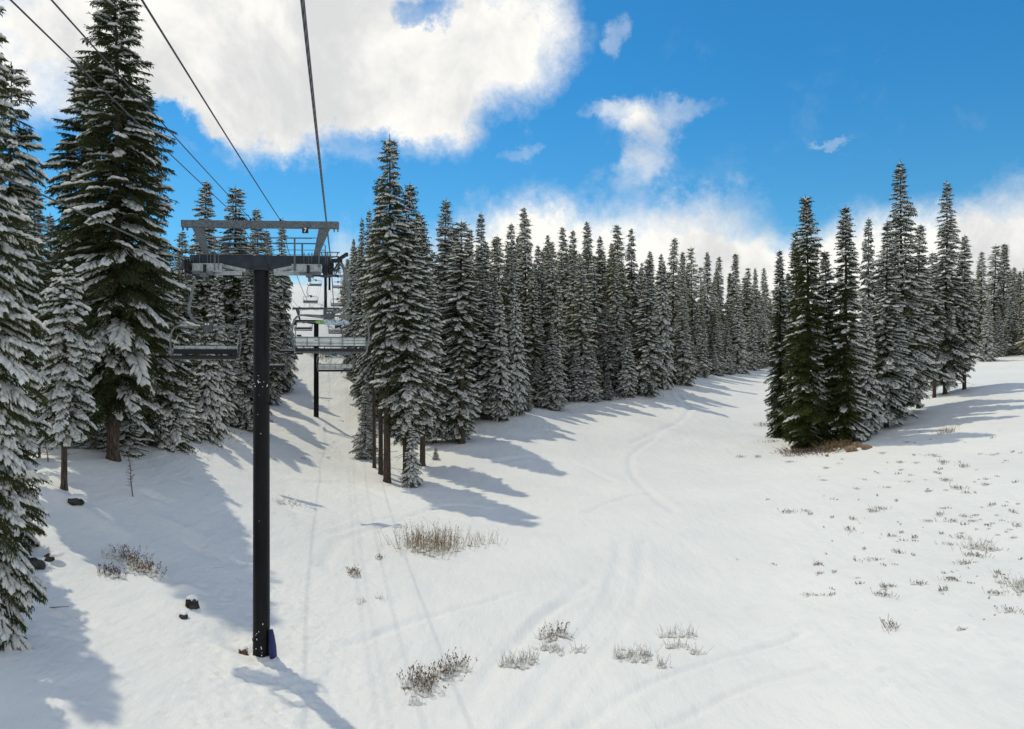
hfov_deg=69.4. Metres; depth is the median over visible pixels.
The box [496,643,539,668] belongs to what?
bare shrub
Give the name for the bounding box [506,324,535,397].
fir tree
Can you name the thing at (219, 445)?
bare shrub
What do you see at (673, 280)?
fir tree
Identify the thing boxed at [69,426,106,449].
fir tree
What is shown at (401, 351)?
fir tree
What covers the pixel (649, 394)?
bare shrub
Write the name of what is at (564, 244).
fir tree
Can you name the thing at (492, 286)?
fir tree
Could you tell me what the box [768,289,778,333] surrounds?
fir tree
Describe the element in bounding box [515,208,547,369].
fir tree
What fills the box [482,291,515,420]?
fir tree
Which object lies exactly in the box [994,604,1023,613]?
snowy sprig
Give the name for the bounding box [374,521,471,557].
bare shrub
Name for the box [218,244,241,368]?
fir tree
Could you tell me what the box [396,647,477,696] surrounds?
bare shrub
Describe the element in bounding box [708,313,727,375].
fir tree
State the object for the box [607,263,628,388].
fir tree
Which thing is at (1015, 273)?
fir tree
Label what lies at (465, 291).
fir tree
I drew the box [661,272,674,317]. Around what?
fir tree
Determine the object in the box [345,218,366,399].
fir tree
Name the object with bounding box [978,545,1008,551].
snowy sprig
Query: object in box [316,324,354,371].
lift chair
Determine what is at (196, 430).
fir tree
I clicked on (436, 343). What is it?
fir tree
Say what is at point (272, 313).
fir tree
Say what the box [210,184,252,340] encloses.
fir tree
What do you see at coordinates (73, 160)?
fir tree
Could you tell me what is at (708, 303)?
fir tree
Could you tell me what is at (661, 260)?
fir tree
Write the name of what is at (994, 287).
fir tree
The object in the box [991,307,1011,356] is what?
fir tree
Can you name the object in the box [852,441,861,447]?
rock
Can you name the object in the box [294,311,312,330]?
lift chair
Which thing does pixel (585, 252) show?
fir tree
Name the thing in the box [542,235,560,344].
fir tree
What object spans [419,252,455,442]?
fir tree
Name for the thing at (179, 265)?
fir tree
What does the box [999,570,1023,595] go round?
bare shrub
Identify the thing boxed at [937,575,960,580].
snowy sprig
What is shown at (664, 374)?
fir tree
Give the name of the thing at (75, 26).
communication line
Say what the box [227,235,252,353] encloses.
fir tree
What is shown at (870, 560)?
snowy sprig
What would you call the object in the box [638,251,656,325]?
fir tree
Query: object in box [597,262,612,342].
fir tree
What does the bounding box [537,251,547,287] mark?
fir tree
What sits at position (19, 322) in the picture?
fir tree
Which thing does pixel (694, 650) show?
bare shrub
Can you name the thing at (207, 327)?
lift chair
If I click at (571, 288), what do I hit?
fir tree
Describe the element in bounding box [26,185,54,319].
fir tree
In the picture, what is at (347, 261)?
fir tree
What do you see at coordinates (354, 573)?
bare shrub
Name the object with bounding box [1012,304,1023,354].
fir tree
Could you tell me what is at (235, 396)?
fir tree
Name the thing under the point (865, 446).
rock
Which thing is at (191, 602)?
rock
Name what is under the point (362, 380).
fir tree
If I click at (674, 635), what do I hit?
bare shrub
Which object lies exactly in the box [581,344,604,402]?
fir tree
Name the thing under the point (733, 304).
fir tree
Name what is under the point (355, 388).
fir tree
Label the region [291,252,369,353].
lift chair
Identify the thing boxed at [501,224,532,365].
fir tree
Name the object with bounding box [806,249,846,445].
fir tree
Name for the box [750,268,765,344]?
fir tree
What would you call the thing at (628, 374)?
fir tree
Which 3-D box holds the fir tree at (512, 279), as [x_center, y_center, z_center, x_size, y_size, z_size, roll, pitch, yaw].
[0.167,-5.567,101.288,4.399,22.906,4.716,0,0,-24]
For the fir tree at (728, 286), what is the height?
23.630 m
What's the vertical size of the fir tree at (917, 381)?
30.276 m
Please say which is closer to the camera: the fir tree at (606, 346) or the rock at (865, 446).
the rock at (865, 446)
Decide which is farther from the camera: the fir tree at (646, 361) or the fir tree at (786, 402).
the fir tree at (646, 361)
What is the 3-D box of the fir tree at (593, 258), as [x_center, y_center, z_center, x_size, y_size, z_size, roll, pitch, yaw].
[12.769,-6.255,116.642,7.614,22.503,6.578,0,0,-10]
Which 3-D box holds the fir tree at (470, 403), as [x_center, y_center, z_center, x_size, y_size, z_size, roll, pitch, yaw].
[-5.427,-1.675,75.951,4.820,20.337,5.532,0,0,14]
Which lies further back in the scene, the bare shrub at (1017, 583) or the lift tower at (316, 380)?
the lift tower at (316, 380)
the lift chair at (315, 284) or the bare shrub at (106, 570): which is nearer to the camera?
the bare shrub at (106, 570)
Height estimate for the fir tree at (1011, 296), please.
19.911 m
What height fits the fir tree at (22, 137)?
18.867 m
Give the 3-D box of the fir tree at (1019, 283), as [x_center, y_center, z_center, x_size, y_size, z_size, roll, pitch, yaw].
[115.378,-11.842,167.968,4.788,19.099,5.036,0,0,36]
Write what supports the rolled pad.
on the ground
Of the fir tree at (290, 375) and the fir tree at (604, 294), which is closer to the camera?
the fir tree at (290, 375)
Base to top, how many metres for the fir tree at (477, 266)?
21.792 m
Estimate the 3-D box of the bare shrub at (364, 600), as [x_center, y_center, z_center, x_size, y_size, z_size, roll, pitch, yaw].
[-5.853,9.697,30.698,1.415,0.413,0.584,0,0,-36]
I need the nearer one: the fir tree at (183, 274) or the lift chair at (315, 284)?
the fir tree at (183, 274)
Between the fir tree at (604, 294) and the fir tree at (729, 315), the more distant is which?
the fir tree at (729, 315)
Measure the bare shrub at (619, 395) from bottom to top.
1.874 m
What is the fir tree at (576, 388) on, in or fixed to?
on the ground
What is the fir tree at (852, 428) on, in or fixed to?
on the ground
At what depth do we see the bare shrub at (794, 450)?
74.25 m
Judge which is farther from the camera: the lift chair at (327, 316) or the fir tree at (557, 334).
the fir tree at (557, 334)
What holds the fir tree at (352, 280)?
on the ground
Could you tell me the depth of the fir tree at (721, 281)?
172.76 m
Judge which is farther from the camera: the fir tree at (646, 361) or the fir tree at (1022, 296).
the fir tree at (1022, 296)
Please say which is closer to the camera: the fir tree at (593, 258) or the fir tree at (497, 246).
the fir tree at (497, 246)
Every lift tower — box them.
[177,218,340,657]
[292,307,339,416]
[313,270,339,307]
[320,252,339,289]
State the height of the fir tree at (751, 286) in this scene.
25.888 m
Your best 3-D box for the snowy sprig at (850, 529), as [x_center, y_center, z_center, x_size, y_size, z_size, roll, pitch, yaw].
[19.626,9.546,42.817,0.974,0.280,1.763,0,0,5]
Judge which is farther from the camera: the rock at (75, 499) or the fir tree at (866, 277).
the fir tree at (866, 277)
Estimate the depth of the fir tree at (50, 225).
59.92 m
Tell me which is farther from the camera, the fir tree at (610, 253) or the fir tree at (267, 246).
the fir tree at (610, 253)
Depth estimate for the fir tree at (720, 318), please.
162.39 m
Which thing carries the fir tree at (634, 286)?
on the ground
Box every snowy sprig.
[843,526,863,534]
[855,557,881,561]
[870,587,899,598]
[879,581,887,590]
[880,614,900,632]
[891,548,905,553]
[909,580,928,585]
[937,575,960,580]
[938,586,948,593]
[949,534,980,539]
[952,558,972,564]
[964,551,993,558]
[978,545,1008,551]
[982,588,1013,594]
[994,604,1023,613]
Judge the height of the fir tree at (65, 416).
10.777 m
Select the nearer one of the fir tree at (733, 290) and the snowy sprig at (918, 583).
the snowy sprig at (918, 583)
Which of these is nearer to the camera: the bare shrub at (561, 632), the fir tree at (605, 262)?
the bare shrub at (561, 632)
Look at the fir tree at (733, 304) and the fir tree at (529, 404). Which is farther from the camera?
the fir tree at (733, 304)
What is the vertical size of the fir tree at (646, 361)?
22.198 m
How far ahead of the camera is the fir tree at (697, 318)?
149.69 m
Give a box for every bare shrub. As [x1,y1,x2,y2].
[97,561,127,579]
[100,549,118,561]
[108,544,166,579]
[176,429,248,459]
[274,496,302,507]
[308,353,339,362]
[346,565,361,577]
[356,593,382,603]
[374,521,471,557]
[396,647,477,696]
[407,697,426,706]
[439,525,508,548]
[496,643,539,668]
[532,641,585,654]
[535,620,576,641]
[611,390,631,400]
[611,640,665,662]
[634,388,662,398]
[654,653,671,668]
[655,622,697,649]
[689,643,711,655]
[768,444,842,457]
[811,437,859,451]
[932,425,958,434]
[948,535,996,550]
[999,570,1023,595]
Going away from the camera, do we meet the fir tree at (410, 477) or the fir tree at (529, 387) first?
the fir tree at (410, 477)
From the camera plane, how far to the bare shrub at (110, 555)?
29.04 m
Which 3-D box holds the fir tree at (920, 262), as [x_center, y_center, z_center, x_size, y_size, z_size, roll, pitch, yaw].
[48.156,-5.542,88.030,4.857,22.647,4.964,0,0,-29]
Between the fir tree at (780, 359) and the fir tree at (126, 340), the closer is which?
the fir tree at (126, 340)
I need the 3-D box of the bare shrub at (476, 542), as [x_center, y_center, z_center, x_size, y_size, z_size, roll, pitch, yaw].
[-2.020,9.797,41.763,2.815,1.126,3.207,0,0,31]
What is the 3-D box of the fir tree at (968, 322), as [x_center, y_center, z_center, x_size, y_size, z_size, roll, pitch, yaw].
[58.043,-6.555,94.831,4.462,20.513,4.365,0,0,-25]
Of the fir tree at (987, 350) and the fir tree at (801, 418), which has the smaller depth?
the fir tree at (801, 418)
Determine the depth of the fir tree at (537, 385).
98.97 m
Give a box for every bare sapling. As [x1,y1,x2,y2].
[42,428,50,461]
[125,441,134,496]
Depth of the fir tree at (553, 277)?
108.89 m
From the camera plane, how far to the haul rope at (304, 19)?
8.11 m
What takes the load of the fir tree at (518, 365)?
on the ground
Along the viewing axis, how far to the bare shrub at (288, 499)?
45.42 m
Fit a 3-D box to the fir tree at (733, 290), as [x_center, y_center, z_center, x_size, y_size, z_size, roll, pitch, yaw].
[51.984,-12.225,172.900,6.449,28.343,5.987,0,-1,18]
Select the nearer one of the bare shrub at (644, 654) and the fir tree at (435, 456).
the bare shrub at (644, 654)
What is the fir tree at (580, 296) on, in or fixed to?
on the ground
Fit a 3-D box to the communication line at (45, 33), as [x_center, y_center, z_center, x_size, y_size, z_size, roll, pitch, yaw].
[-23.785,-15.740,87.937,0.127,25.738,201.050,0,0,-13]
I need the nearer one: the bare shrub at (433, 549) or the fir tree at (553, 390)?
the bare shrub at (433, 549)
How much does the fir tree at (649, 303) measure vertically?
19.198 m
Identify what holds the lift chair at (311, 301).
hanging from the haul rope at (21, 185)
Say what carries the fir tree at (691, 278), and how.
on the ground
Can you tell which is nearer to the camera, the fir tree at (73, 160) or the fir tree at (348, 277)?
the fir tree at (73, 160)
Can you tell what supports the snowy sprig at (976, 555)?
on the ground
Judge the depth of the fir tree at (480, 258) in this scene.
89.52 m
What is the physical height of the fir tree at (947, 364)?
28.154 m
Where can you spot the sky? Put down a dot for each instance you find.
(706, 125)
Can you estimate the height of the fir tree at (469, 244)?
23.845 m
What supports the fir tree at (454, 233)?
on the ground
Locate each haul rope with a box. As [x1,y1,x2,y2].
[0,174,311,329]
[300,0,338,329]
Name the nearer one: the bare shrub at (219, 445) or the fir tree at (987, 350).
the bare shrub at (219, 445)
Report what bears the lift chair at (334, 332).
hanging from the haul rope at (304, 19)
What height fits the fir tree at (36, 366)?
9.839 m
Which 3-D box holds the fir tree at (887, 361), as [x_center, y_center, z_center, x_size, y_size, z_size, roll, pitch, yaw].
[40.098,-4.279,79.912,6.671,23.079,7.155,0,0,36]
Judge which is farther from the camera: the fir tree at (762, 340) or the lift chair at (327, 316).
the fir tree at (762, 340)
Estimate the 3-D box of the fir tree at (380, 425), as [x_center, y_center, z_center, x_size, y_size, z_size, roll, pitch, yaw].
[-11.113,-3.122,62.593,3.223,25.938,3.267,0,0,-30]
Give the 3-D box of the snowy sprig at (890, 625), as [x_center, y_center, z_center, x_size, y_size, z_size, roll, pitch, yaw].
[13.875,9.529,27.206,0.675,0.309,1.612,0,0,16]
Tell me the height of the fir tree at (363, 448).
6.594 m
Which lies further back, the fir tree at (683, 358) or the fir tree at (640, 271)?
the fir tree at (640, 271)
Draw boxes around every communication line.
[10,0,326,307]
[51,0,322,309]
[141,0,331,310]
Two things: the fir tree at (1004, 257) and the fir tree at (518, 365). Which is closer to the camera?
the fir tree at (518, 365)
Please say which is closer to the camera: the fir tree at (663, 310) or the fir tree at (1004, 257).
the fir tree at (663, 310)
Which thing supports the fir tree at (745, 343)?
on the ground
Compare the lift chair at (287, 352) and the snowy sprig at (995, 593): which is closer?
the snowy sprig at (995, 593)
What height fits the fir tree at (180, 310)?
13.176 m
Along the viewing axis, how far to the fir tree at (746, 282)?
183.74 m
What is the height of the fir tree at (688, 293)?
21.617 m
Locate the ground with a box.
[0,284,1023,728]
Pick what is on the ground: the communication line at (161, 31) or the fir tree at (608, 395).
the fir tree at (608, 395)
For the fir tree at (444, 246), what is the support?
on the ground
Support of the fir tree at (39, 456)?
on the ground
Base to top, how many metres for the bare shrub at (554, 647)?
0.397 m
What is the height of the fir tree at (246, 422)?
14.781 m
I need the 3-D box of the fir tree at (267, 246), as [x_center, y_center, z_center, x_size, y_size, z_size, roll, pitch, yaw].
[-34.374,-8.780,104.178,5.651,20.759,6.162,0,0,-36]
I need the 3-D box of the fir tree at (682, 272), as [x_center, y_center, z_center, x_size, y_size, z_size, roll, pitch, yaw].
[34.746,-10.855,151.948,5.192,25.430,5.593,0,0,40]
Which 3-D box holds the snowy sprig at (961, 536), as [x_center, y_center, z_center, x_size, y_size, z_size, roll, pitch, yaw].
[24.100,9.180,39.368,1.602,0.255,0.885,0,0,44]
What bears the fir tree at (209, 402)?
on the ground
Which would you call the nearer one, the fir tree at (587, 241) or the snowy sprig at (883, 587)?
the snowy sprig at (883, 587)
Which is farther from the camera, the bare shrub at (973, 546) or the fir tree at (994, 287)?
the fir tree at (994, 287)
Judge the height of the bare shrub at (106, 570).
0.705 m
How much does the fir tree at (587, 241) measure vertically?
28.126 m
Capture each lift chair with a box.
[169,275,240,359]
[249,351,286,370]
[278,322,303,354]
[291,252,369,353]
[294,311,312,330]
[303,284,317,302]
[309,279,321,285]
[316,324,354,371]
[328,314,346,333]
[330,287,345,306]
[333,272,344,287]
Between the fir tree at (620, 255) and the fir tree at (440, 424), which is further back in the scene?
the fir tree at (620, 255)
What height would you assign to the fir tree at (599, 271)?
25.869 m
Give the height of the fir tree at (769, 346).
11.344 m
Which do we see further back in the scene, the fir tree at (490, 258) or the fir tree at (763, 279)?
the fir tree at (763, 279)
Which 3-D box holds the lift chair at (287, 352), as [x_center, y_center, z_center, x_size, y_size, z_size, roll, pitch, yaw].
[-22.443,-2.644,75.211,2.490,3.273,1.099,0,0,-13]
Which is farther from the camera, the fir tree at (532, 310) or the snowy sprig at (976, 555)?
the fir tree at (532, 310)
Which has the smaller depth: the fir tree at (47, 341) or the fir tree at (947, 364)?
the fir tree at (47, 341)
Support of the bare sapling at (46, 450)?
on the ground
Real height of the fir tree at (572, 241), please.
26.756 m
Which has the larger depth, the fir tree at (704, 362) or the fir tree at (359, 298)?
the fir tree at (704, 362)
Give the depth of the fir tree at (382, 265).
59.44 m
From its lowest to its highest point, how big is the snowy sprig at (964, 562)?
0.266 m
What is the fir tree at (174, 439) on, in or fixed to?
on the ground
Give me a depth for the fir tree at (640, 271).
147.51 m
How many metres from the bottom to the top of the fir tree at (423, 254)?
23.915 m
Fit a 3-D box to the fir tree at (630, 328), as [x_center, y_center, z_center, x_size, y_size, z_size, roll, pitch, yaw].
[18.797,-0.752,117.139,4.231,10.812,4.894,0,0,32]
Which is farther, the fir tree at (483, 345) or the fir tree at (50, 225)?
the fir tree at (483, 345)
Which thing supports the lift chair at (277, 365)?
hanging from the haul rope at (21, 185)
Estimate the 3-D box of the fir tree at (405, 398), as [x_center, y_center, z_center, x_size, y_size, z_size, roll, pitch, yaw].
[-8.831,-2.397,60.383,5.823,25.239,5.696,0,0,21]
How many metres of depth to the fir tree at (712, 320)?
153.48 m
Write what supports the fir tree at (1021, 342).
on the ground
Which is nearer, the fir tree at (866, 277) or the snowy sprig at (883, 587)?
the snowy sprig at (883, 587)
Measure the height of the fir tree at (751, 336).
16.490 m
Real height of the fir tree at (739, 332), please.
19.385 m
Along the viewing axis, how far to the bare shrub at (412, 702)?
22.34 m
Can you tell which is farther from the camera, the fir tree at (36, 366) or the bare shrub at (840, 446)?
the bare shrub at (840, 446)
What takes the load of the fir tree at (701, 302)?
on the ground
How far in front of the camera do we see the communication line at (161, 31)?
11.19 m
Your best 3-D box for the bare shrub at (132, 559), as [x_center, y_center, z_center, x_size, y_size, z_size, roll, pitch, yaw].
[-14.765,7.705,28.979,3.409,1.165,1.297,0,0,33]
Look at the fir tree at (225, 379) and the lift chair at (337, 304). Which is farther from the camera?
the lift chair at (337, 304)
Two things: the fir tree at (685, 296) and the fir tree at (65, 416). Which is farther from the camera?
the fir tree at (685, 296)
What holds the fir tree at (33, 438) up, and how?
on the ground
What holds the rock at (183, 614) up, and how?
on the ground
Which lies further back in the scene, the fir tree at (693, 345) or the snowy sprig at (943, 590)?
the fir tree at (693, 345)
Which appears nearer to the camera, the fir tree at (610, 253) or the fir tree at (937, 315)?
the fir tree at (937, 315)
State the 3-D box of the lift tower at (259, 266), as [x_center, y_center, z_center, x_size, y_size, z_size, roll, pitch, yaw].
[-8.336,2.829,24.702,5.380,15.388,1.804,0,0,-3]
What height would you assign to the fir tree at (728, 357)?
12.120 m
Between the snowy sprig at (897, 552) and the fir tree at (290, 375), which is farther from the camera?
the fir tree at (290, 375)
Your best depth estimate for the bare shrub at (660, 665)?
25.08 m
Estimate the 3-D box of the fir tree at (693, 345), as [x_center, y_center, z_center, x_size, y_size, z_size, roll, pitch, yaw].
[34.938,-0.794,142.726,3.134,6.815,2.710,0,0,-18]
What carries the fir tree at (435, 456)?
on the ground
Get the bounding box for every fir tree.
[0,6,52,651]
[0,62,56,555]
[4,170,52,367]
[12,284,40,430]
[17,394,40,460]
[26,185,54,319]
[26,263,103,490]
[29,300,52,391]
[31,58,114,409]
[32,368,50,457]
[37,0,194,461]
[45,214,60,269]
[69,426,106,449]
[95,82,202,445]
[96,421,154,457]
[145,345,199,452]
[155,252,195,409]
[172,230,207,398]
[172,368,210,443]
[173,234,194,390]
[183,180,230,344]
[190,328,227,447]
[195,277,237,432]
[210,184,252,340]
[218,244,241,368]
[223,325,248,427]
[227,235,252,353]
[228,272,274,431]
[238,209,282,372]
[262,230,287,358]
[269,252,284,404]
[271,218,298,393]
[338,246,359,355]
[338,259,349,308]
[341,239,358,378]
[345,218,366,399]
[348,391,377,459]
[350,232,383,411]
[351,244,363,309]
[355,210,383,422]
[357,133,415,482]
[360,232,382,467]
[363,177,387,474]
[366,185,441,481]
[382,255,414,423]
[396,214,454,465]
[400,427,422,487]
[408,231,425,311]
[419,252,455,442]
[432,447,438,459]
[433,199,455,399]
[437,253,483,441]
[438,219,485,443]
[448,225,471,382]
[462,230,476,289]
[467,262,513,419]
[468,213,497,414]
[469,248,494,314]
[479,270,508,364]
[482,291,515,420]
[488,237,500,307]
[491,236,512,358]
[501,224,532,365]
[502,260,533,381]
[503,243,528,377]
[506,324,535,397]
[508,290,531,415]
[514,237,523,298]
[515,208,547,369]
[522,378,534,411]
[523,267,546,393]
[529,357,548,406]
[533,246,550,356]
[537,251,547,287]
[538,242,574,392]
[539,323,571,410]
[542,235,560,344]
[544,286,570,392]
[549,252,569,350]
[554,227,568,312]
[560,230,578,327]
[561,249,588,388]
[562,252,605,399]
[565,352,587,401]
[567,255,614,379]
[580,221,602,370]
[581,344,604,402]
[583,248,600,361]
[593,236,606,334]
[594,305,618,390]
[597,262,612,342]
[598,252,607,306]
[599,374,614,399]
[601,225,636,367]
[601,242,622,307]
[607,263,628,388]
[613,331,638,397]
[618,327,638,379]
[621,259,667,396]
[622,229,642,354]
[635,262,643,308]
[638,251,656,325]
[645,279,655,339]
[652,319,668,382]
[654,254,667,300]
[654,261,676,389]
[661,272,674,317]
[664,238,688,370]
[670,299,697,386]
[674,252,692,353]
[678,270,694,345]
[681,281,692,354]
[686,248,708,353]
[690,343,700,376]
[692,301,705,372]
[694,315,712,378]
[695,267,709,323]
[699,252,722,354]
[699,297,707,347]
[705,311,726,373]
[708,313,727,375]
[710,272,720,328]
[713,257,728,336]
[716,305,724,350]
[721,320,740,374]
[723,306,736,361]
[724,273,732,319]
[726,254,748,348]
[730,292,753,373]
[731,299,739,358]
[738,277,759,351]
[739,315,748,363]
[742,268,759,337]
[746,306,764,370]
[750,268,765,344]
[756,268,772,346]
[757,283,770,354]
[757,300,771,367]
[763,248,792,437]
[765,324,776,366]
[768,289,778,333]
[772,196,836,448]
[776,228,806,440]
[783,273,793,358]
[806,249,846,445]
[818,207,873,445]
[849,218,888,395]
[852,221,918,427]
[852,298,888,435]
[878,161,952,407]
[904,224,941,408]
[925,253,947,397]
[927,181,984,394]
[951,235,982,389]
[969,250,995,352]
[977,298,999,361]
[982,245,1006,341]
[991,244,1014,325]
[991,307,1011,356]
[1001,269,1019,351]
[1001,299,1016,355]
[1012,267,1019,299]
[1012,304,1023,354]
[1015,272,1023,320]
[1015,303,1023,351]
[1017,271,1023,313]
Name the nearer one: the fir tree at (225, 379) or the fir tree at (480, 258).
the fir tree at (225, 379)
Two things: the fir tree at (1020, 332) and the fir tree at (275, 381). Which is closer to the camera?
the fir tree at (275, 381)
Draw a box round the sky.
[0,0,1023,340]
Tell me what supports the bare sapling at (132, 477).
on the ground
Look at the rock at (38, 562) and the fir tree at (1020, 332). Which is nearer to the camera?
the rock at (38, 562)
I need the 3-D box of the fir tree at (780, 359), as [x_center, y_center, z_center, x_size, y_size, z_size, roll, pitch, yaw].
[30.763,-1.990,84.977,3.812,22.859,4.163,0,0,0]
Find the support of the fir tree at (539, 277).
on the ground
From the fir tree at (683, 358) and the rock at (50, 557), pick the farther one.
the fir tree at (683, 358)
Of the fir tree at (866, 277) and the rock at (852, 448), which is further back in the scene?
the fir tree at (866, 277)
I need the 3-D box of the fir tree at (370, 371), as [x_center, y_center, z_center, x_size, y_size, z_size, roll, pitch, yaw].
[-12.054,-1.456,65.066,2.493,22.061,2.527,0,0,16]
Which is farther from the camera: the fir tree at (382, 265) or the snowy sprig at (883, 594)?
the fir tree at (382, 265)
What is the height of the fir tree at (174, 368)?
22.222 m
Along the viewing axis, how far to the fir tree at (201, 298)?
65.57 m
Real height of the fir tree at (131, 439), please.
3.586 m
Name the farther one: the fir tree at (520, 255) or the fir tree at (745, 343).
the fir tree at (745, 343)
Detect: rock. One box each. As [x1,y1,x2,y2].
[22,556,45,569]
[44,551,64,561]
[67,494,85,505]
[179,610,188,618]
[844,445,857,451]
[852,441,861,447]
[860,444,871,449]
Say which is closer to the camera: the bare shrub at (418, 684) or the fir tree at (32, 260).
the bare shrub at (418, 684)
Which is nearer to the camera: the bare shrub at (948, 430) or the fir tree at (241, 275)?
the bare shrub at (948, 430)
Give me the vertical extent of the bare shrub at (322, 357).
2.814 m
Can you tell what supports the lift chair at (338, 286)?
hanging from the haul rope at (304, 19)
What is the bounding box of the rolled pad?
[269,629,276,658]
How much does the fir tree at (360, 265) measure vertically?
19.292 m
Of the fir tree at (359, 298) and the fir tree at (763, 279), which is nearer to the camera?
the fir tree at (359, 298)
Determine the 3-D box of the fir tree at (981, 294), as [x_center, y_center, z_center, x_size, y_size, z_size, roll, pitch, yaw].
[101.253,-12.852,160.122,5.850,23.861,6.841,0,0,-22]
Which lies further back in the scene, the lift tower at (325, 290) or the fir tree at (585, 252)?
the lift tower at (325, 290)
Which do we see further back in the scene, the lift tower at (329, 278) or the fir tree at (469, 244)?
the lift tower at (329, 278)
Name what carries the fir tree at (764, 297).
on the ground
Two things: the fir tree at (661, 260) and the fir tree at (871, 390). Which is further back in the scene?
the fir tree at (661, 260)
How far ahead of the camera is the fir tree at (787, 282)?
204.82 m
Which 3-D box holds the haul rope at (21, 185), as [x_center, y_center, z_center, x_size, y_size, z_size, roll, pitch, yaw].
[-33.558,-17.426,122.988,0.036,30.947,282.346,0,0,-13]
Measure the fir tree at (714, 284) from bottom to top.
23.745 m
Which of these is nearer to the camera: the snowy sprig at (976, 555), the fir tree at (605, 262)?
the snowy sprig at (976, 555)
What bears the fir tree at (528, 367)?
on the ground
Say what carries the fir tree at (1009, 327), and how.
on the ground
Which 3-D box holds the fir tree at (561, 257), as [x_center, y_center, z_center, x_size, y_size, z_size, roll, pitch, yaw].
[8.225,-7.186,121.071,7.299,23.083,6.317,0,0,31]
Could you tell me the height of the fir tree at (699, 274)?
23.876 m

